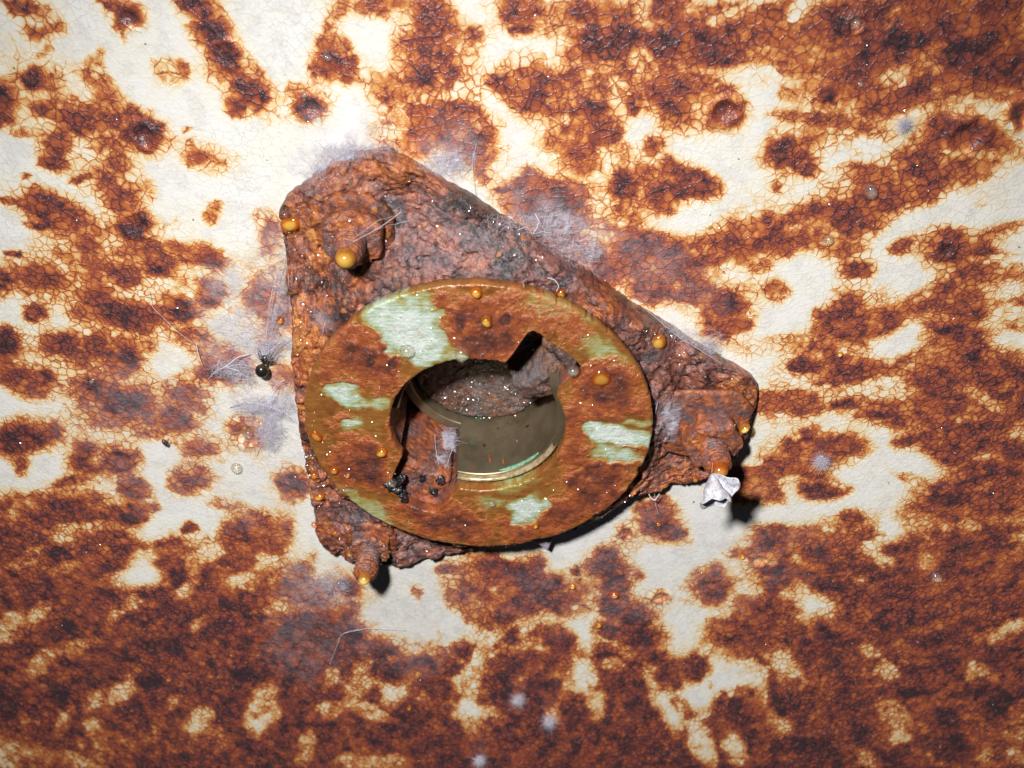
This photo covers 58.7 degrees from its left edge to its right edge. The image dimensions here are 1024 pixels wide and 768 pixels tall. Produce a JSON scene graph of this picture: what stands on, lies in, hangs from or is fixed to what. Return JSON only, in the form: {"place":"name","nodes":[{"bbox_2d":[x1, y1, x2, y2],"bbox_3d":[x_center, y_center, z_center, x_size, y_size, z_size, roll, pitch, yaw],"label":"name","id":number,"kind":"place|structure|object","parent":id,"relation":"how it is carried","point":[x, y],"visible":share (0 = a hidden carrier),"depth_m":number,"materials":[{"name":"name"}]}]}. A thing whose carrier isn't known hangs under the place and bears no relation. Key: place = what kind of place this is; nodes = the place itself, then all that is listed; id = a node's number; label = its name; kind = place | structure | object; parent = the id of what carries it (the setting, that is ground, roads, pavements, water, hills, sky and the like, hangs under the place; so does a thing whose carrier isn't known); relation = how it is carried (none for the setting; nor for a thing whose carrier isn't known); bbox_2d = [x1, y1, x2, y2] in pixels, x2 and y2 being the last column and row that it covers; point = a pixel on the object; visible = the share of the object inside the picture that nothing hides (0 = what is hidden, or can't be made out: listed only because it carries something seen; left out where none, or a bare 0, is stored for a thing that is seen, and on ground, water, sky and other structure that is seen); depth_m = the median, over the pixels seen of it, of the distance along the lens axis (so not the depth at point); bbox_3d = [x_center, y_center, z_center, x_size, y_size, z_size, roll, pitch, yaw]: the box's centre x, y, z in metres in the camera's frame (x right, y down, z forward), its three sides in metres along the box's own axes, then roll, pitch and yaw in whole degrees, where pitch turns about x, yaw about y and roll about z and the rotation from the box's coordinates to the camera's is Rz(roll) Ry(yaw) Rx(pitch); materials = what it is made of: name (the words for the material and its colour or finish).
{"place":"outdoors","nodes":[
{"label":"outdoors","id":0,"kind":"place"},
{"bbox_2d":[0,0,1023,767],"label":"ceiling","id":1,"kind":"structure","parent":0,"point":[200,154],"depth_m":0.22,"materials":[{"name":"beige paint"}]},
{"bbox_2d":[162,439,170,446],"bbox_3d":[-0.088,0.015,0.231,0.003,0.001,0.002,2,-51,0],"label":"insect","id":2,"kind":"object","parent":1,"relation":"on","point":[165,443],"visible":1,"depth_m":0.23},
{"bbox_2d":[149,292,202,365],"bbox_3d":[-0.077,-0.012,0.208,0.008,0.001,0.021,2,-51,0],"label":"cobweb","id":3,"kind":"object","parent":1,"relation":"attached to","point":[177,331],"visible":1,"depth_m":0.21,"materials":[{"name":"fabric"}]},
{"bbox_2d":[209,354,253,381],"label":"cobweb","id":4,"kind":"object","parent":1,"relation":"attached to","point":[239,374],"visible":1,"depth_m":0.21,"materials":[{"name":"fabric"}]},
{"bbox_2d":[230,380,298,454],"bbox_3d":[-0.061,0.002,0.216,0.021,0.007,0.048,2,-51,0],"label":"cobweb","id":5,"kind":"object","parent":1,"relation":"attached to","point":[277,411],"visible":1,"depth_m":0.22,"materials":[{"name":"fabric"}]},
{"bbox_2d":[255,347,276,377],"bbox_3d":[-0.057,-0.005,0.211,0.005,0.003,0.008,2,-51,0],"label":"spider","id":6,"kind":"object","parent":1,"relation":"attached to","point":[261,370],"visible":1,"depth_m":0.21},
{"bbox_2d":[261,337,285,360],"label":"cobweb","id":7,"kind":"object","parent":1,"relation":"attached to","point":[270,350],"visible":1,"depth_m":0.21,"materials":[{"name":"fabric"}]},
{"bbox_2d":[316,578,348,608],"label":"cobweb","id":8,"kind":"object","parent":1,"relation":"attached to","point":[343,585],"visible":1,"depth_m":0.26,"materials":[{"name":"fabric"}]},
{"bbox_2d":[331,628,404,660],"bbox_3d":[-0.048,0.079,0.282,0.032,0.001,0.010,-29,-57,23],"label":"cobweb","id":9,"kind":"object","parent":1,"relation":"on","point":[361,629],"visible":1,"depth_m":0.28,"materials":[{"name":"fabric"}]},
{"bbox_2d":[432,142,476,195],"bbox_3d":[-0.014,-0.043,0.179,0.016,0.005,0.012,10,-51,-7],"label":"cobweb","id":10,"kind":"object","parent":1,"relation":"attached to","point":[455,160],"visible":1,"depth_m":0.18,"materials":[{"name":"fabric"}]},
{"bbox_2d":[279,145,757,582],"bbox_3d":[0.003,-0.004,0.227,0.111,0.054,0.126,2,-51,0],"label":"mounting bracket","id":11,"kind":"object","parent":1,"relation":"on","point":[540,446],"visible":1,"depth_m":0.21,"materials":[{"name":"brown metal"}]},
{"bbox_2d":[265,239,289,342],"bbox_3d":[-0.052,-0.018,0.200,0.011,0.006,0.034,2,-51,0],"label":"cobweb","id":12,"kind":"object","parent":11,"relation":"attached to","point":[282,291],"visible":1,"depth_m":0.20,"materials":[{"name":"fabric"}]},
{"bbox_2d":[283,222,294,229],"bbox_3d":[-0.045,-0.033,0.186,0.004,0.001,0.003,2,-51,0],"label":"water drop","id":13,"kind":"object","parent":11,"relation":"attached to","point":[288,225],"visible":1,"depth_m":0.19,"materials":[{"name":"orange liquid"}]},
{"bbox_2d":[336,254,352,267],"bbox_3d":[-0.033,-0.025,0.179,0.004,0.006,0.004,2,-51,0],"label":"water drop","id":14,"kind":"object","parent":11,"relation":"attached to","point":[343,260],"visible":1,"depth_m":0.18,"materials":[{"name":"orange liquid"}]},
{"bbox_2d":[320,145,369,169],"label":"cobweb","id":15,"kind":"object","parent":11,"relation":"attached to","point":[347,154],"visible":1,"depth_m":0.18,"materials":[{"name":"fabric"}]},
{"bbox_2d":[359,578,368,584],"bbox_3d":[-0.039,0.051,0.238,0.003,0.004,0.003,2,-51,0],"label":"water drop","id":16,"kind":"object","parent":11,"relation":"attached to","point":[363,581],"visible":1,"depth_m":0.24,"materials":[{"name":"liquid"}]},
{"bbox_2d":[354,211,406,241],"bbox_3d":[-0.026,-0.031,0.180,0.010,0.010,0.003,2,-51,0],"label":"cobweb","id":17,"kind":"object","parent":11,"relation":"attached to","point":[379,227],"visible":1,"depth_m":0.18,"materials":[{"name":"fabric"}]},
{"bbox_2d":[435,434,453,467],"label":"cobweb","id":18,"kind":"object","parent":11,"relation":"on","point":[448,444],"visible":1,"depth_m":0.23,"materials":[{"name":"fabric"}]},
{"bbox_2d":[472,292,479,297],"bbox_3d":[-0.007,-0.018,0.186,0.003,0.002,0.003,2,-51,0],"label":"water drop","id":19,"kind":"object","parent":11,"relation":"attached to","point":[475,294],"visible":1,"depth_m":0.18,"materials":[{"name":"orange liquid"}]},
{"bbox_2d":[483,321,489,326],"bbox_3d":[-0.005,-0.013,0.190,0.002,0.002,0.003,2,-51,0],"label":"water drop","id":20,"kind":"object","parent":11,"relation":"attached to","point":[486,324],"visible":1,"depth_m":0.19,"materials":[{"name":"orange liquid"}]},
{"bbox_2d":[2,0,1022,766],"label":"condensation droplets","id":21,"kind":"object","parent":11,"relation":"on","point":[494,402],"visible":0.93,"depth_m":0.22,"materials":[{"name":"liquid"}]},
{"bbox_2d":[518,213,600,258],"bbox_3d":[0.008,-0.031,0.188,0.028,0.007,0.014,29,-56,-20],"label":"cobweb","id":22,"kind":"object","parent":11,"relation":"attached to","point":[565,219],"visible":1,"depth_m":0.19,"materials":[{"name":"fabric"}]},
{"bbox_2d":[598,377,605,382],"bbox_3d":[0.020,-0.001,0.199,0.004,0.001,0.004,2,-51,0],"label":"water drop","id":23,"kind":"object","parent":11,"relation":"attached to","point":[601,380],"visible":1,"depth_m":0.20,"materials":[{"name":"orange liquid"}]},
{"bbox_2d":[648,492,659,515],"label":"cobweb","id":24,"kind":"object","parent":11,"relation":"attached to","point":[654,500],"visible":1,"depth_m":0.23,"materials":[{"name":"fabric"}]},
{"bbox_2d":[654,340,662,347],"bbox_3d":[0.032,-0.009,0.201,0.003,0.001,0.004,2,-51,0],"label":"water drop","id":25,"kind":"object","parent":11,"relation":"attached to","point":[658,343],"visible":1,"depth_m":0.20,"materials":[{"name":"orange liquid"}]},
{"bbox_2d":[655,401,679,443],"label":"cobweb","id":26,"kind":"object","parent":11,"relation":"attached to","point":[674,425],"visible":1,"depth_m":0.21,"materials":[{"name":"fabric"}]},
{"bbox_2d":[643,307,721,363],"bbox_3d":[0.037,-0.011,0.203,0.026,0.006,0.011,22,-54,-15],"label":"cobweb","id":27,"kind":"object","parent":11,"relation":"attached to","point":[685,337],"visible":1,"depth_m":0.20,"materials":[{"name":"fabric"}]},
{"bbox_2d":[700,463,740,508],"bbox_3d":[0.047,0.023,0.207,0.009,0.015,0.009,2,-51,0],"label":"curled husk","id":28,"kind":"object","parent":11,"relation":"hanging from","point":[719,490],"visible":1,"depth_m":0.20,"materials":[{"name":"paper"}]},
{"bbox_2d":[741,428,748,433],"bbox_3d":[0.055,0.011,0.216,0.003,0.002,0.003,2,-51,0],"label":"water drop","id":29,"kind":"object","parent":11,"relation":"attached to","point":[745,430],"visible":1,"depth_m":0.22,"materials":[{"name":"liquid"}]}
]}

